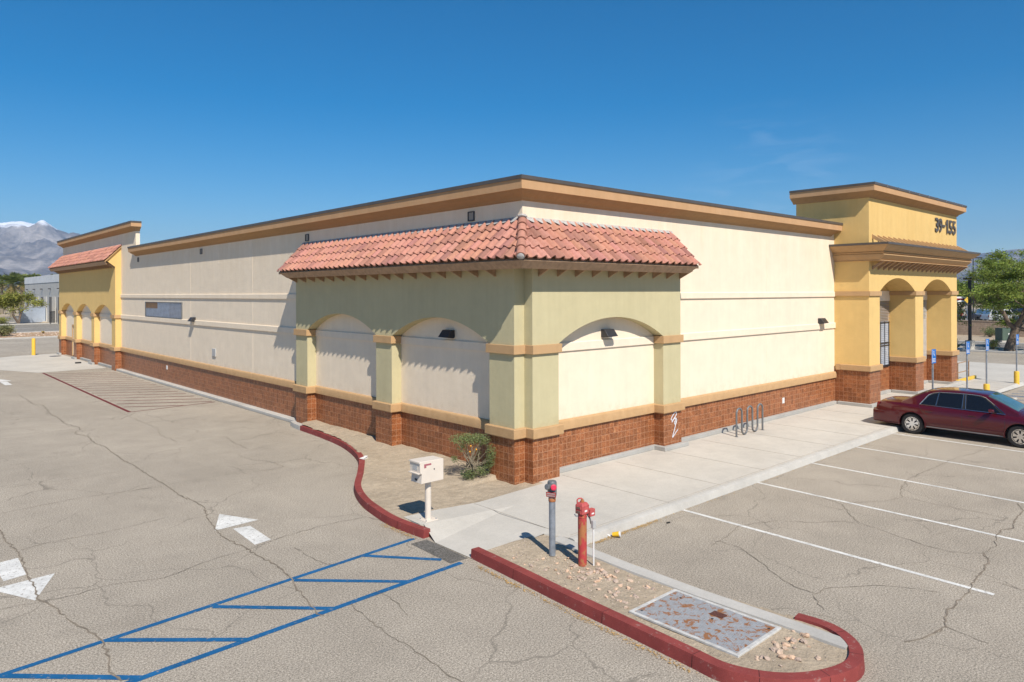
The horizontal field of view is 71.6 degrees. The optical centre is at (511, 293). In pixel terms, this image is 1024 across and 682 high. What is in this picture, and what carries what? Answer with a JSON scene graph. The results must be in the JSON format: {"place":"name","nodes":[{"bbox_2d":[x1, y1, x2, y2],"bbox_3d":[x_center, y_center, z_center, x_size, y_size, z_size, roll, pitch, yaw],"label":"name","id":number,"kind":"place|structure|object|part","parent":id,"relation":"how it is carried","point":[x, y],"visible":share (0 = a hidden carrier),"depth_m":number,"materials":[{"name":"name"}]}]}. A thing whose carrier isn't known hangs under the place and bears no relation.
{"place":"outdoors","nodes":[
{"label":"outdoors","id":0,"kind":"place"},
{"bbox_2d":[1,317,18,321],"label":"side road","id":1,"kind":"structure","parent":0,"point":[13,319],"depth_m":134.97,"materials":[{"name":"grey asphalt"}]},
{"bbox_2d":[0,324,58,331],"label":"side parking lot","id":2,"kind":"structure","parent":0,"point":[39,327],"depth_m":101.26,"materials":[{"name":"grey asphalt"}]},
{"bbox_2d":[0,332,58,337],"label":"planting strip","id":3,"kind":"object","parent":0,"point":[31,335],"visible":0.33,"depth_m":82.34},
{"bbox_2d":[0,324,16,335],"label":"shrub","id":4,"kind":"object","parent":3,"relation":"on","point":[5,329],"visible":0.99,"depth_m":79.20,"materials":[{"name":"green plant"}]},
{"bbox_2d":[8,331,58,337],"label":"mulch","id":5,"kind":"object","parent":3,"relation":"on","point":[36,335],"visible":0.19,"depth_m":81.47,"materials":[{"name":"stone"}]},
{"bbox_2d":[0,302,979,323],"bbox_3d":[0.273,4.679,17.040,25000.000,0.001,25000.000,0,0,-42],"label":"ground","id":6,"kind":"structure","parent":0,"point":[7,314],"depth_m":170.55,"materials":[{"name":"beige soil"}]},
{"bbox_2d":[0,295,6,313],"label":"mesquite tree","id":7,"kind":"object","parent":6,"relation":"on","point":[1,306],"visible":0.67,"depth_m":113.31,"materials":[{"name":"green plant"}]},
{"bbox_2d":[0,274,8,313],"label":"palm tree","id":8,"kind":"object","parent":6,"relation":"on","point":[1,309],"visible":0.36,"depth_m":174.67,"materials":[{"name":"green plant"}]},
{"bbox_2d":[0,317,11,323],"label":"shrub","id":9,"kind":"object","parent":6,"relation":"on","point":[3,320],"visible":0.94,"depth_m":110.74,"materials":[{"name":"green plant"}]},
{"bbox_2d":[0,271,24,316],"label":"palm tree","id":10,"kind":"object","parent":6,"relation":"on","point":[12,279],"visible":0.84,"depth_m":147.28,"materials":[{"name":"green plant"}]},
{"bbox_2d":[9,273,26,306],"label":"palm tree","id":11,"kind":"object","parent":6,"relation":"on","point":[23,276],"visible":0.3,"depth_m":159.63,"materials":[{"name":"green plant"}]},
{"bbox_2d":[0,290,46,323],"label":"mesquite tree","id":12,"kind":"object","parent":6,"relation":"on","point":[12,300],"visible":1,"depth_m":113.51,"materials":[{"name":"green plant"}]},
{"bbox_2d":[1,323,57,324],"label":"kerb","id":13,"kind":"structure","parent":6,"relation":"on","point":[29,323],"depth_m":112.33,"materials":[{"name":"concrete"}]},
{"bbox_2d":[19,307,44,322],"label":"screen wall","id":14,"kind":"structure","parent":6,"relation":"on","point":[34,314],"depth_m":119.50,"materials":[{"name":"white paint"}]},
{"bbox_2d":[9,331,58,332],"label":"kerb","id":15,"kind":"structure","parent":6,"relation":"on","point":[36,331],"depth_m":87.44,"materials":[{"name":"concrete"}]},
{"bbox_2d":[24,274,58,323],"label":"warehouse","id":16,"kind":"structure","parent":6,"relation":"on","point":[46,287],"depth_m":121.69,"materials":[{"name":"white paint"}]},
{"bbox_2d":[50,311,54,323],"bbox_3d":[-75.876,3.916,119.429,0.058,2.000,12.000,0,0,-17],"label":"door","id":17,"kind":"structure","parent":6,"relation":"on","point":[52,319],"depth_m":115.04,"materials":[{"name":"grey metal"}]},
{"bbox_2d":[957,320,1023,336],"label":"block wall","id":18,"kind":"structure","parent":6,"relation":"on","point":[963,329],"depth_m":74.77,"materials":[{"name":"grey concrete"}]},
{"bbox_2d":[957,340,1023,344],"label":"kerb","id":19,"kind":"structure","parent":6,"relation":"on","point":[989,342],"depth_m":64.02,"materials":[{"name":"concrete"}]},
{"bbox_2d":[959,346,1023,349],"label":"kerb","id":20,"kind":"structure","parent":6,"relation":"on","point":[990,348],"depth_m":57.27,"materials":[{"name":"concrete"}]},
{"bbox_2d":[0,337,1023,681],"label":"parking lot","id":21,"kind":"structure","parent":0,"point":[468,621],"depth_m":12.42,"materials":[{"name":"grey asphalt"}]},
{"bbox_2d":[0,336,57,338],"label":"kerb","id":22,"kind":"structure","parent":21,"relation":"on","point":[29,337],"depth_m":76.05,"materials":[{"name":"concrete"}]},
{"bbox_2d":[0,354,104,372],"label":"loading pad","id":23,"kind":"object","parent":21,"relation":"on","point":[40,363],"visible":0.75,"depth_m":47.44,"materials":[{"name":"concrete"}]},
{"bbox_2d":[32,338,35,354],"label":"bollard","id":24,"kind":"object","parent":23,"relation":"on","point":[33,346],"visible":1,"depth_m":54.62,"materials":[{"name":"yellow metal"}]},
{"bbox_2d":[43,372,211,411],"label":"loading zone lines","id":25,"kind":"object","parent":21,"relation":"on","point":[62,381],"visible":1,"depth_m":33.66,"materials":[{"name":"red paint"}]},
{"bbox_2d":[0,379,270,599],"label":"painted arrows","id":26,"kind":"object","parent":21,"relation":"on","point":[11,569],"visible":1,"depth_m":12.05,"materials":[{"name":"white paint"}]},
{"bbox_2d":[116,369,308,426],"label":"building kerb","id":27,"kind":"structure","parent":21,"relation":"on","point":[240,404],"depth_m":31.14,"materials":[{"name":"concrete"}]},
{"bbox_2d":[0,538,462,681],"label":"accessible path lines","id":28,"kind":"object","parent":21,"relation":"on","point":[115,638],"visible":1,"depth_m":9.88,"materials":[{"name":"blue paint"}]},
{"bbox_2d":[290,421,302,429],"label":"kerb end","id":29,"kind":"structure","parent":21,"relation":"on","point":[295,424],"depth_m":24.63,"materials":[{"name":"concrete"}]},
{"bbox_2d":[300,425,430,538],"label":"red kerb","id":30,"kind":"structure","parent":21,"relation":"on","point":[365,501],"depth_m":15.41,"materials":[{"name":"paint"}]},
{"bbox_2d":[302,420,542,521],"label":"planter dirt","id":31,"kind":"structure","parent":21,"relation":"on","point":[406,497],"depth_m":16.95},
{"bbox_2d":[449,431,495,479],"bbox_3d":[-0.957,3.968,17.226,1.192,1.176,0.713,0,0,0],"label":"shrub","id":32,"kind":"object","parent":31,"relation":"on","point":[471,469],"visible":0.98,"depth_m":17.16,"materials":[{"name":"green plant"}]},
{"bbox_2d":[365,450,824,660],"bbox_3d":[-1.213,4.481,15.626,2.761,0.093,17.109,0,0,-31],"label":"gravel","id":33,"kind":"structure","parent":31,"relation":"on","point":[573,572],"depth_m":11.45,"materials":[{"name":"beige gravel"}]},
{"bbox_2d":[412,540,466,562],"bbox_3d":[-1.335,4.649,12.804,0.390,0.001,1.280,0,0,-42],"label":"asphalt patch","id":34,"kind":"object","parent":21,"relation":"on","point":[445,554],"visible":1,"depth_m":12.77,"materials":[{"name":"grey asphalt"}]},
{"bbox_2d":[0,398,1023,681],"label":"pavement cracks","id":35,"kind":"object","parent":21,"relation":"on","point":[388,596],"visible":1,"depth_m":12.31,"materials":[{"name":"black asphalt"}]},
{"bbox_2d":[48,174,980,484],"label":"retail building","id":36,"kind":"structure","parent":21,"relation":"on","point":[536,328],"depth_m":22.82,"materials":[{"name":"beige paint"}]},
{"bbox_2d":[72,324,73,354],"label":"service door","id":37,"kind":"structure","parent":36,"relation":"in","point":[72,324],"depth_m":53.18,"materials":[{"name":"brown metal"}]},
{"bbox_2d":[318,430,862,681],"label":"kerb joint","id":38,"kind":"object","parent":21,"relation":"on","point":[698,651],"visible":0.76,"depth_m":8.79,"materials":[{"name":"brown concrete"}]},
{"bbox_2d":[607,531,620,536],"bbox_3d":[1.935,4.582,13.510,0.291,0.136,0.117,0,0,29],"label":"paper cup","id":39,"kind":"object","parent":21,"relation":"on","point":[616,534],"visible":1,"depth_m":13.45,"materials":[{"name":"yellow paper"}]},
{"bbox_2d":[362,441,871,672],"bbox_3d":[4.188,4.622,18.429,16.233,0.006,11.822,0,0,-42],"label":"fallen blossom","id":40,"kind":"object","parent":21,"relation":"on","point":[583,617],"visible":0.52,"depth_m":11.07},
{"bbox_2d":[487,534,848,671],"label":"island dirt","id":41,"kind":"structure","parent":21,"relation":"on","point":[830,655],"depth_m":10.55,"materials":[{"name":"beige soil"}]},
{"bbox_2d":[545,480,556,555],"bbox_3d":[0.695,3.873,12.191,0.208,1.290,0.243,0,0,27],"label":"fire connection","id":42,"kind":"object","parent":41,"relation":"on","point":[551,488],"visible":1,"depth_m":12.18,"materials":[{"name":"metal"}]},
{"bbox_2d":[574,498,594,566],"bbox_3d":[1.213,3.957,11.798,0.345,1.117,0.208,0,0,-42],"label":"post indicator valve","id":43,"kind":"object","parent":41,"relation":"on","point":[583,510],"visible":1,"depth_m":11.73,"materials":[{"name":"red metal"}]},
{"bbox_2d":[591,520,595,565],"bbox_3d":[1.353,4.140,11.768,0.070,0.750,0.056,0,0,-42],"label":"conduit post","id":44,"kind":"object","parent":41,"relation":"on","point":[593,524],"visible":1,"depth_m":11.75,"materials":[{"name":"white plastic"}]},
{"bbox_2d":[629,589,780,657],"bbox_3d":[2.631,4.495,9.764,1.110,0.032,1.700,0,0,-42],"label":"utility vault","id":45,"kind":"object","parent":41,"relation":"on","point":[737,634],"visible":1,"depth_m":9.67,"materials":[{"name":"grey metal"}]},
{"bbox_2d":[775,649,782,653],"bbox_3d":[3.349,4.503,8.899,0.096,0.073,0.110,0,0,26],"label":"stone","id":46,"kind":"object","parent":41,"relation":"on","point":[779,651],"visible":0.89,"depth_m":8.88,"materials":[{"name":"beige stone"}]},
{"bbox_2d":[777,654,786,658],"bbox_3d":[3.339,4.497,8.776,0.100,0.072,0.118,9,-19,-4],"label":"stone","id":47,"kind":"object","parent":41,"relation":"on","point":[782,656],"visible":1,"depth_m":8.75,"materials":[{"name":"beige stone"}]},
{"bbox_2d":[782,642,789,646],"bbox_3d":[3.513,4.502,9.082,0.110,0.054,0.083,-1,-2,38],"label":"stone","id":48,"kind":"object","parent":41,"relation":"on","point":[785,644],"visible":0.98,"depth_m":9.06,"materials":[{"name":"beige stone"}]},
{"bbox_2d":[786,655,794,659],"bbox_3d":[3.449,4.503,8.787,0.097,0.058,0.113,4,-19,-39],"label":"stone","id":49,"kind":"object","parent":41,"relation":"on","point":[791,657],"visible":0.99,"depth_m":8.76,"materials":[{"name":"beige stone"}]},
{"bbox_2d":[800,638,807,643],"bbox_3d":[3.765,4.495,9.161,0.117,0.071,0.100,20,6,-27],"label":"stone","id":50,"kind":"object","parent":41,"relation":"on","point":[803,640],"visible":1,"depth_m":9.13,"materials":[{"name":"beige stone"}]},
{"bbox_2d":[802,633,809,637],"bbox_3d":[3.854,4.501,9.320,0.104,0.084,0.090,0,0,27],"label":"stone","id":51,"kind":"object","parent":41,"relation":"on","point":[806,635],"visible":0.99,"depth_m":9.29,"materials":[{"name":"beige stone"}]},
{"bbox_2d":[471,536,864,681],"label":"island kerb","id":52,"kind":"structure","parent":21,"relation":"on","point":[851,668],"depth_m":9.62,"materials":[{"name":"concrete"}]},
{"bbox_2d":[569,424,903,543],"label":"sidewalk kerb","id":53,"kind":"structure","parent":21,"relation":"on","point":[627,523],"depth_m":16.35,"materials":[{"name":"concrete"}]},
{"bbox_2d":[683,433,1023,594],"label":"parking lines","id":54,"kind":"object","parent":21,"relation":"on","point":[946,581],"visible":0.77,"depth_m":14.46,"materials":[{"name":"white paint"}]},
{"bbox_2d":[932,349,935,388],"bbox_3d":[14.905,3.288,25.111,0.310,2.620,0.068,0,0,-35],"label":"parking sign post","id":55,"kind":"object","parent":21,"relation":"on","point":[933,356],"visible":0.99,"depth_m":25.10,"materials":[{"name":"metal"}]},
{"bbox_2d":[873,387,1023,447],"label":"car","id":56,"kind":"object","parent":21,"relation":"on","point":[981,411],"visible":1,"depth_m":22.37,"materials":[{"name":"red paint"}]},
{"bbox_3d":[13.528,3.415,22.989,0.175,0.375,0.460,0,0,-42],"label":"window","id":57,"kind":"part","parent":56,"relation":"part of","materials":[{"name":"black glass"}]},
{"bbox_3d":[13.923,3.404,22.564,0.193,0.415,0.680,0,0,-42],"label":"window","id":58,"kind":"part","parent":56,"relation":"part of","materials":[{"name":"black glass"}]},
{"bbox_3d":[14.540,3.414,21.881,0.204,0.440,0.920,0,0,-42],"label":"window","id":59,"kind":"part","parent":56,"relation":"part of","materials":[{"name":"black glass"}]},
{"bbox_2d":[966,341,969,387],"bbox_3d":[18.229,3.261,28.416,0.230,2.650,0.269,0,0,24],"label":"parking sign post","id":60,"kind":"object","parent":21,"relation":"on","point":[967,348],"visible":0.62,"depth_m":28.41,"materials":[{"name":"grey metal"}]},
{"bbox_2d":[983,339,989,389],"bbox_3d":[20.100,3.255,30.046,0.230,2.650,0.269,0,0,24],"label":"parking sign post","id":61,"kind":"object","parent":21,"relation":"on","point":[986,386],"visible":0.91,"depth_m":30.03,"materials":[{"name":"metal"}]},
{"bbox_2d":[957,349,1023,353],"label":"kerb","id":62,"kind":"structure","parent":21,"relation":"on","point":[1007,352],"depth_m":53.84,"materials":[{"name":"concrete"}]},
{"bbox_2d":[997,382,1023,392],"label":"ramp kerb","id":63,"kind":"structure","parent":21,"relation":"on","point":[1014,386],"depth_m":33.69,"materials":[{"name":"concrete"}]},
{"bbox_2d":[1014,334,1019,384],"bbox_3d":[24.741,3.288,34.780,0.230,2.550,0.269,0,0,24],"label":"parking sign post","id":64,"kind":"object","parent":21,"relation":"on","point":[1016,376],"visible":0.95,"depth_m":34.74,"materials":[{"name":"metal"}]},
{"bbox_2d":[0,220,1023,292],"bbox_3d":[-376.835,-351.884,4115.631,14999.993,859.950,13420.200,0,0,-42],"label":"mountains","id":65,"kind":"structure","parent":0,"point":[28,248],"depth_m":6237.17,"materials":[{"name":"grey stone"}]},
{"bbox_2d":[0,0,1023,252],"label":"sky","id":66,"kind":"structure","parent":0,"point":[178,118],"materials":[{"name":"blue"}]},
{"bbox_2d":[404,377,1020,557],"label":"sidewalk","id":67,"kind":"structure","parent":0,"point":[465,529],"depth_m":17.21,"materials":[{"name":"concrete"}]},
{"bbox_2d":[408,456,442,522],"bbox_3d":[-1.707,3.894,14.082,0.610,1.225,0.365,0,0,-42],"label":"mailbox","id":68,"kind":"object","parent":67,"relation":"on","point":[427,470],"visible":1,"depth_m":14.01,"materials":[{"name":"beige paint"}]},
{"bbox_2d":[735,403,763,436],"bbox_3d":[7.593,4.026,22.654,1.734,0.895,0.110,0,0,-42],"label":"bike rack","id":69,"kind":"object","parent":67,"relation":"on","point":[748,407],"visible":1,"depth_m":22.53,"materials":[{"name":"grey metal"}]},
{"bbox_2d":[936,381,964,387],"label":"ramp side kerb","id":70,"kind":"structure","parent":67,"relation":"on","point":[958,383],"depth_m":33.59,"materials":[{"name":"concrete"}]},
{"bbox_2d":[957,360,968,379],"bbox_3d":[23.069,3.959,36.268,1.850,0.920,0.050,0,0,-42],"label":"handrail","id":71,"kind":"object","parent":67,"relation":"on","point":[962,371],"visible":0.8,"depth_m":36.01,"materials":[{"name":"beige metal"}]},
{"bbox_2d":[956,375,975,380],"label":"yellow kerb","id":72,"kind":"structure","parent":67,"relation":"on","point":[969,378],"depth_m":35.98,"materials":[{"name":"paint"}]},
{"bbox_2d":[961,309,1000,320],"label":"car park","id":73,"kind":"structure","parent":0,"point":[974,312],"depth_m":111.82,"materials":[{"name":"grey asphalt"}]},
{"bbox_2d":[957,297,965,310],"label":"board sign","id":74,"kind":"object","parent":73,"relation":"on","point":[960,299],"visible":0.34,"depth_m":119.95,"materials":[{"name":"white plastic"}]},
{"bbox_2d":[957,311,979,319],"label":"car","id":75,"kind":"object","parent":73,"relation":"on","point":[976,317],"visible":0.35,"depth_m":103.08,"materials":[{"name":"blue paint"}]},
{"bbox_2d":[957,278,986,310],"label":"tree","id":76,"kind":"object","parent":73,"relation":"on","point":[964,285],"visible":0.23,"depth_m":120.49,"materials":[{"name":"green plant"}]},
{"bbox_2d":[973,257,981,319],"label":"street lamp","id":77,"kind":"object","parent":73,"relation":"on","point":[973,284],"visible":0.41,"depth_m":81.94,"materials":[{"name":"brown metal"}]},
{"bbox_2d":[980,309,1017,320],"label":"suv","id":78,"kind":"object","parent":73,"relation":"on","point":[984,315],"visible":0.32,"depth_m":98.40,"materials":[{"name":"white paint"}]},
{"bbox_2d":[1001,296,1023,308],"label":"tree","id":79,"kind":"object","parent":73,"relation":"on","point":[1020,301],"visible":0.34,"depth_m":103.69,"materials":[{"name":"green plant"}]},
{"bbox_2d":[957,361,1023,381],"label":"concrete driveway","id":80,"kind":"structure","parent":0,"point":[996,371],"depth_m":41.75,"materials":[{"name":"grey concrete"}]},
{"bbox_2d":[957,335,1023,342],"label":"verge","id":81,"kind":"structure","parent":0,"point":[975,338],"depth_m":69.98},
{"bbox_2d":[979,326,994,336],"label":"shrub","id":82,"kind":"object","parent":81,"relation":"on","point":[990,332],"visible":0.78,"depth_m":71.92,"materials":[{"name":"green plant"}]},
{"bbox_2d":[994,328,1010,341],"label":"transformer box","id":83,"kind":"object","parent":81,"relation":"on","point":[1001,334],"visible":0.51,"depth_m":64.89,"materials":[{"name":"metal"}]},
{"bbox_2d":[957,342,1023,348],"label":"street","id":84,"kind":"structure","parent":0,"point":[1000,345],"depth_m":61.26,"materials":[{"name":"grey asphalt"}]},
{"bbox_2d":[957,347,1023,351],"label":"kerb island","id":85,"kind":"structure","parent":0,"point":[991,349],"depth_m":56.20,"materials":[{"name":"concrete"}]},
{"bbox_2d":[963,278,976,349],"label":"street lamp","id":86,"kind":"object","parent":85,"relation":"on","point":[972,344],"visible":0.73,"depth_m":55.96,"materials":[{"name":"metal"}]},
{"bbox_2d":[957,248,1023,350],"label":"tree","id":87,"kind":"object","parent":85,"relation":"on","point":[997,282],"visible":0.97,"depth_m":54.02,"materials":[{"name":"green plant"}]},
{"bbox_2d":[989,339,1000,349],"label":"shrub","id":88,"kind":"object","parent":85,"relation":"on","point":[993,343],"visible":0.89,"depth_m":56.08,"materials":[{"name":"green plant"}]}
]}

